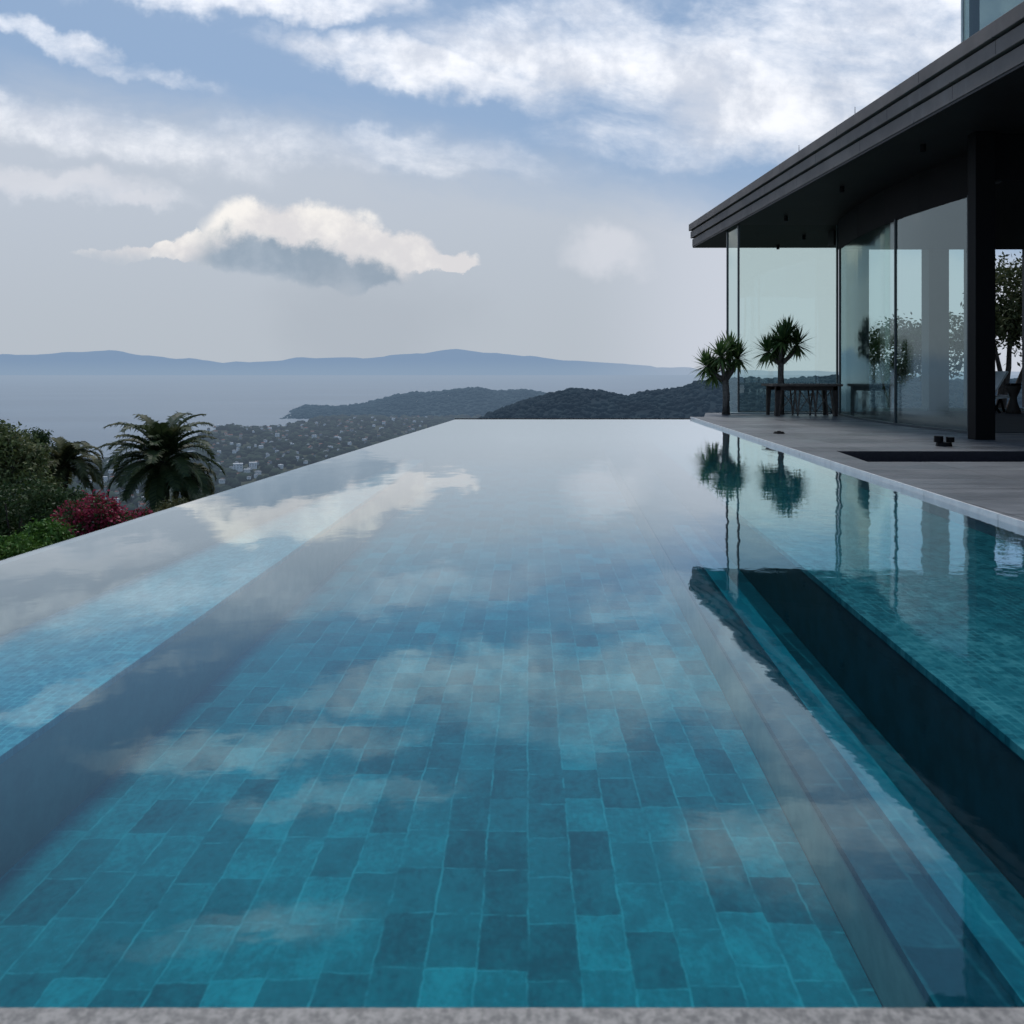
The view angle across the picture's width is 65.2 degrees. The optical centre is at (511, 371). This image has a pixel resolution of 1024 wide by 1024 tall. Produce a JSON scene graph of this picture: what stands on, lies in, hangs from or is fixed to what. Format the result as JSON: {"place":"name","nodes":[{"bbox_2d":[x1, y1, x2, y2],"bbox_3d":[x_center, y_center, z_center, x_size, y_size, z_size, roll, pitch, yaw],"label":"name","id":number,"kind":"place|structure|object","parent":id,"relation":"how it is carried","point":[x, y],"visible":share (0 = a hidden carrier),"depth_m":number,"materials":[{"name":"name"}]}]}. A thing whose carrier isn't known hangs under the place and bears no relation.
{"place":"outdoors","nodes":[
{"label":"outdoors","id":0,"kind":"place"},
{"bbox_2d":[8,419,426,511],"bbox_3d":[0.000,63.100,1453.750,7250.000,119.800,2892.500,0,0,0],"label":"hillside","id":1,"kind":"structure","parent":0,"point":[283,469],"depth_m":1227.86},
{"bbox_2d":[0,532,39,560],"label":"green shrub","id":2,"kind":"object","parent":1,"relation":"on","point":[13,546],"visible":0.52,"depth_m":11.99,"materials":[{"name":"green plant"}]},
{"bbox_2d":[0,417,70,523],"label":"leafy tree","id":3,"kind":"object","parent":1,"relation":"on","point":[16,447],"visible":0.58,"depth_m":26.38,"materials":[{"name":"green plant"}]},
{"bbox_2d":[17,427,53,477],"bbox_3d":[-19.981,6.857,34.032,2.004,9.097,2.182,0,0,0],"label":"conifer","id":4,"kind":"object","parent":1,"relation":"on","point":[44,437],"visible":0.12,"depth_m":33.96,"materials":[{"name":"green plant"}]},
{"bbox_2d":[13,513,75,548],"bbox_3d":[-8.198,4.120,13.766,1.080,3.248,1.508,0,0,0],"label":"green shrub","id":5,"kind":"object","parent":1,"relation":"on","point":[43,533],"visible":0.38,"depth_m":13.84,"materials":[{"name":"green plant"}]},
{"bbox_2d":[0,473,91,539],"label":"hedge tree","id":6,"kind":"object","parent":1,"relation":"on","point":[45,495],"visible":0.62,"depth_m":21.88,"materials":[{"name":"green plant"}]},
{"bbox_2d":[27,436,104,495],"bbox_3d":[-16.763,6.258,29.924,2.849,7.588,2.920,0,0,0],"label":"feather palm","id":7,"kind":"object","parent":1,"relation":"on","point":[66,458],"visible":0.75,"depth_m":29.77,"materials":[{"name":"green plant"}]},
{"bbox_2d":[49,489,138,537],"bbox_3d":[-9.948,5.290,19.044,1.551,5.025,2.191,0,0,45],"label":"bougainvillea","id":8,"kind":"object","parent":1,"relation":"on","point":[102,513],"visible":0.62,"depth_m":18.73,"materials":[{"name":"red plant"}]},
{"bbox_2d":[119,503,155,519],"bbox_3d":[-9.752,6.041,20.992,1.155,5.148,1.154,0,0,0],"label":"bougainvillea","id":9,"kind":"object","parent":1,"relation":"on","point":[143,512],"visible":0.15,"depth_m":20.89,"materials":[{"name":"red plant"}]},
{"bbox_2d":[92,411,225,511],"bbox_3d":[-15.314,6.748,34.982,5.507,9.959,5.622,0,0,0],"label":"date palm","id":10,"kind":"object","parent":1,"relation":"on","point":[162,455],"visible":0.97,"depth_m":34.23,"materials":[{"name":"green plant"}]},
{"bbox_2d":[153,494,189,511],"bbox_3d":[-10.078,6.750,23.964,1.399,6.184,1.333,0,0,0],"label":"flowering shrub","id":11,"kind":"object","parent":1,"relation":"on","point":[169,504],"visible":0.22,"depth_m":23.88,"materials":[{"name":"green plant"}]},
{"bbox_2d":[169,462,216,502],"bbox_3d":[-14.871,8.266,36.947,2.482,8.270,2.400,0,0,-18],"label":"drooping palm","id":12,"kind":"object","parent":1,"relation":"on","point":[176,493],"visible":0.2,"depth_m":36.69,"materials":[{"name":"green plant"}]},
{"bbox_2d":[233,463,242,471],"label":"white building","id":13,"kind":"structure","parent":1,"relation":"on","point":[238,467],"depth_m":930.41,"materials":[{"name":"white paint"}]},
{"bbox_2d":[10,414,480,521],"bbox_3d":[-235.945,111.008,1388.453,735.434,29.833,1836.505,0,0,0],"label":"town trees","id":14,"kind":"object","parent":1,"relation":"on","point":[234,479],"visible":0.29,"depth_m":1262.85,"materials":[{"name":"green plant"}]},
{"bbox_2d":[249,462,256,468],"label":"white building","id":15,"kind":"structure","parent":1,"relation":"on","point":[252,465],"depth_m":950.47,"materials":[{"name":"white paint"}]},
{"bbox_2d":[301,391,521,417],"bbox_3d":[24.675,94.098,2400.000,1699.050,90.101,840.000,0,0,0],"label":"headland","id":16,"kind":"structure","parent":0,"point":[455,409],"depth_m":2138.20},
{"bbox_2d":[280,387,544,418],"bbox_3d":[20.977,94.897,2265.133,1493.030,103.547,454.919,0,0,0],"label":"headland forest","id":17,"kind":"object","parent":16,"relation":"on","point":[501,398],"visible":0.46,"depth_m":2196.64,"materials":[{"name":"green plant"}]},
{"bbox_2d":[0,375,1018,462],"bbox_3d":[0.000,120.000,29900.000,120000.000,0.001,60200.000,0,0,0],"label":"sea","id":18,"kind":"structure","parent":0,"point":[76,408],"depth_m":4683.05,"materials":[{"name":"liquid"}]},
{"bbox_2d":[0,349,1019,374],"bbox_3d":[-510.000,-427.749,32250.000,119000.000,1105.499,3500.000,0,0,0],"label":"mountain range","id":19,"kind":"structure","parent":0,"point":[441,362],"depth_m":31684.22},
{"bbox_2d":[0,0,1021,371],"label":"sky","id":20,"kind":"structure","parent":0,"point":[222,181],"materials":[{"name":"blue"}]},
{"bbox_2d":[515,381,1021,417],"bbox_3d":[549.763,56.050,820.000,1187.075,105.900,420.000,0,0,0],"label":"wooded ridge","id":21,"kind":"structure","parent":0,"point":[713,403],"depth_m":750.65,"materials":[{"name":"green plant"}]},
{"bbox_2d":[479,374,1023,417],"bbox_3d":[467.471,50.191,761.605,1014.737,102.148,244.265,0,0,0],"label":"ridge forest","id":22,"kind":"object","parent":21,"relation":"on","point":[549,401],"visible":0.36,"depth_m":763.51,"materials":[{"name":"green plant"}]},
{"bbox_2d":[659,567,1023,1007],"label":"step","id":23,"kind":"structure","parent":0,"point":[788,821],"depth_m":5.02,"materials":[{"name":"tile"}]},
{"bbox_2d":[869,309,963,407],"bbox_3d":[14.116,1.180,27.933,4.425,6.784,3.150,0,0,0],"label":"garden tree","id":24,"kind":"object","parent":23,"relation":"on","point":[909,340],"visible":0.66,"depth_m":27.51,"materials":[{"name":"green plant"}]},
{"bbox_2d":[955,251,1021,407],"bbox_3d":[16.183,-0.652,25.094,4.028,6.378,3.396,0,0,0],"label":"garden tree","id":25,"kind":"object","parent":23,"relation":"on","point":[1008,317],"visible":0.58,"depth_m":24.65,"materials":[{"name":"green plant"}]},
{"bbox_2d":[693,413,1023,520],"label":"terrace","id":26,"kind":"structure","parent":0,"point":[997,487],"depth_m":10.17,"materials":[{"name":"grey wood"}]},
{"bbox_2d":[0,418,1023,1023],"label":"swimming pool","id":27,"kind":"structure","parent":26,"relation":"in","point":[534,790],"depth_m":3.17,"materials":[{"name":"stone"}]},
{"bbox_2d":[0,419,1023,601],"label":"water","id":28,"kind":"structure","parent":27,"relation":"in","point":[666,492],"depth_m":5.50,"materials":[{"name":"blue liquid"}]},
{"bbox_2d":[690,329,751,414],"bbox_3d":[4.739,-0.009,18.160,1.441,1.939,1.525,0,0,42],"label":"yucca tree","id":29,"kind":"object","parent":26,"relation":"on","point":[733,353],"visible":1,"depth_m":18.02,"materials":[{"name":"green plant"}]},
{"bbox_2d":[773,431,784,433],"bbox_3d":[4.168,0.940,12.488,0.179,0.040,0.179,0,0,0],"label":"floor drain","id":30,"kind":"object","parent":26,"relation":"on","point":[778,432],"visible":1,"depth_m":12.44,"materials":[{"name":"black metal"}]},
{"bbox_2d":[730,412,830,413],"bbox_3d":[6.150,0.945,18.375,2.300,0.030,0.150,0,0,0],"label":"door sill","id":31,"kind":"structure","parent":26,"relation":"on","point":[773,412],"depth_m":18.34,"materials":[{"name":"metal"}]},
{"bbox_2d":[753,315,816,414],"bbox_3d":[6.171,-0.200,18.197,1.664,2.327,1.331,0,0,0],"label":"yucca tree","id":32,"kind":"object","parent":26,"relation":"on","point":[781,339],"visible":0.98,"depth_m":18.11,"materials":[{"name":"green plant"}]},
{"bbox_2d":[774,390,797,415],"bbox_3d":[6.022,0.661,17.580,0.429,0.602,0.349,0,0,0],"label":"stool","id":33,"kind":"object","parent":26,"relation":"on","point":[790,402],"visible":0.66,"depth_m":17.42,"materials":[{"name":"brown wood"}]},
{"bbox_2d":[761,384,842,415],"bbox_3d":[6.383,0.610,17.650,1.520,0.700,0.800,0,0,0],"label":"table","id":34,"kind":"object","parent":26,"relation":"on","point":[777,388],"visible":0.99,"depth_m":17.32,"materials":[{"name":"brown wood"}]},
{"bbox_2d":[793,390,816,415],"bbox_3d":[6.423,0.661,17.580,0.429,0.602,0.349,0,0,0],"label":"stool","id":35,"kind":"object","parent":26,"relation":"on","point":[809,395],"visible":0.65,"depth_m":17.43,"materials":[{"name":"brown wood"}]},
{"bbox_2d":[809,390,833,415],"bbox_3d":[6.803,0.661,17.580,0.429,0.602,0.349,0,0,0],"label":"stool","id":36,"kind":"object","parent":26,"relation":"on","point":[826,395],"visible":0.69,"depth_m":17.43,"materials":[{"name":"brown wood"}]},
{"bbox_2d":[689,0,1023,439],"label":"villa","id":37,"kind":"object","parent":26,"relation":"on","point":[928,160],"visible":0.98,"depth_m":13.70,"materials":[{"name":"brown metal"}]},
{"bbox_2d":[995,371,1009,412],"bbox_3d":[11.325,0.471,18.773,0.828,0.981,0.565,0,0,0],"label":"lounge chair","id":38,"kind":"object","parent":37,"relation":"on","point":[1000,376],"visible":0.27,"depth_m":18.61,"materials":[{"name":"fabric"}]},
{"bbox_2d":[1005,383,1021,413],"bbox_3d":[11.507,0.604,18.357,0.338,0.687,0.338,0,0,0],"label":"side stool","id":39,"kind":"object","parent":37,"relation":"on","point":[1013,391],"visible":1,"depth_m":18.27,"materials":[{"name":"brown wood"}]},
{"bbox_2d":[690,417,1023,528],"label":"terrace kerb","id":40,"kind":"structure","parent":26,"relation":"on","point":[986,512],"depth_m":6.93,"materials":[{"name":"stone"}]},
{"bbox_2d":[838,451,1023,461],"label":"sunken fire pit","id":41,"kind":"object","parent":26,"relation":"in","point":[942,456],"visible":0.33,"depth_m":9.69,"materials":[{"name":"black tile"}]},
{"bbox_2d":[934,436,954,446],"bbox_3d":[5.606,0.895,10.378,0.206,0.130,0.211,0,0,45],"label":"deck lamp","id":42,"kind":"object","parent":26,"relation":"on","point":[938,440],"visible":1,"depth_m":10.33,"materials":[{"name":"black metal"}]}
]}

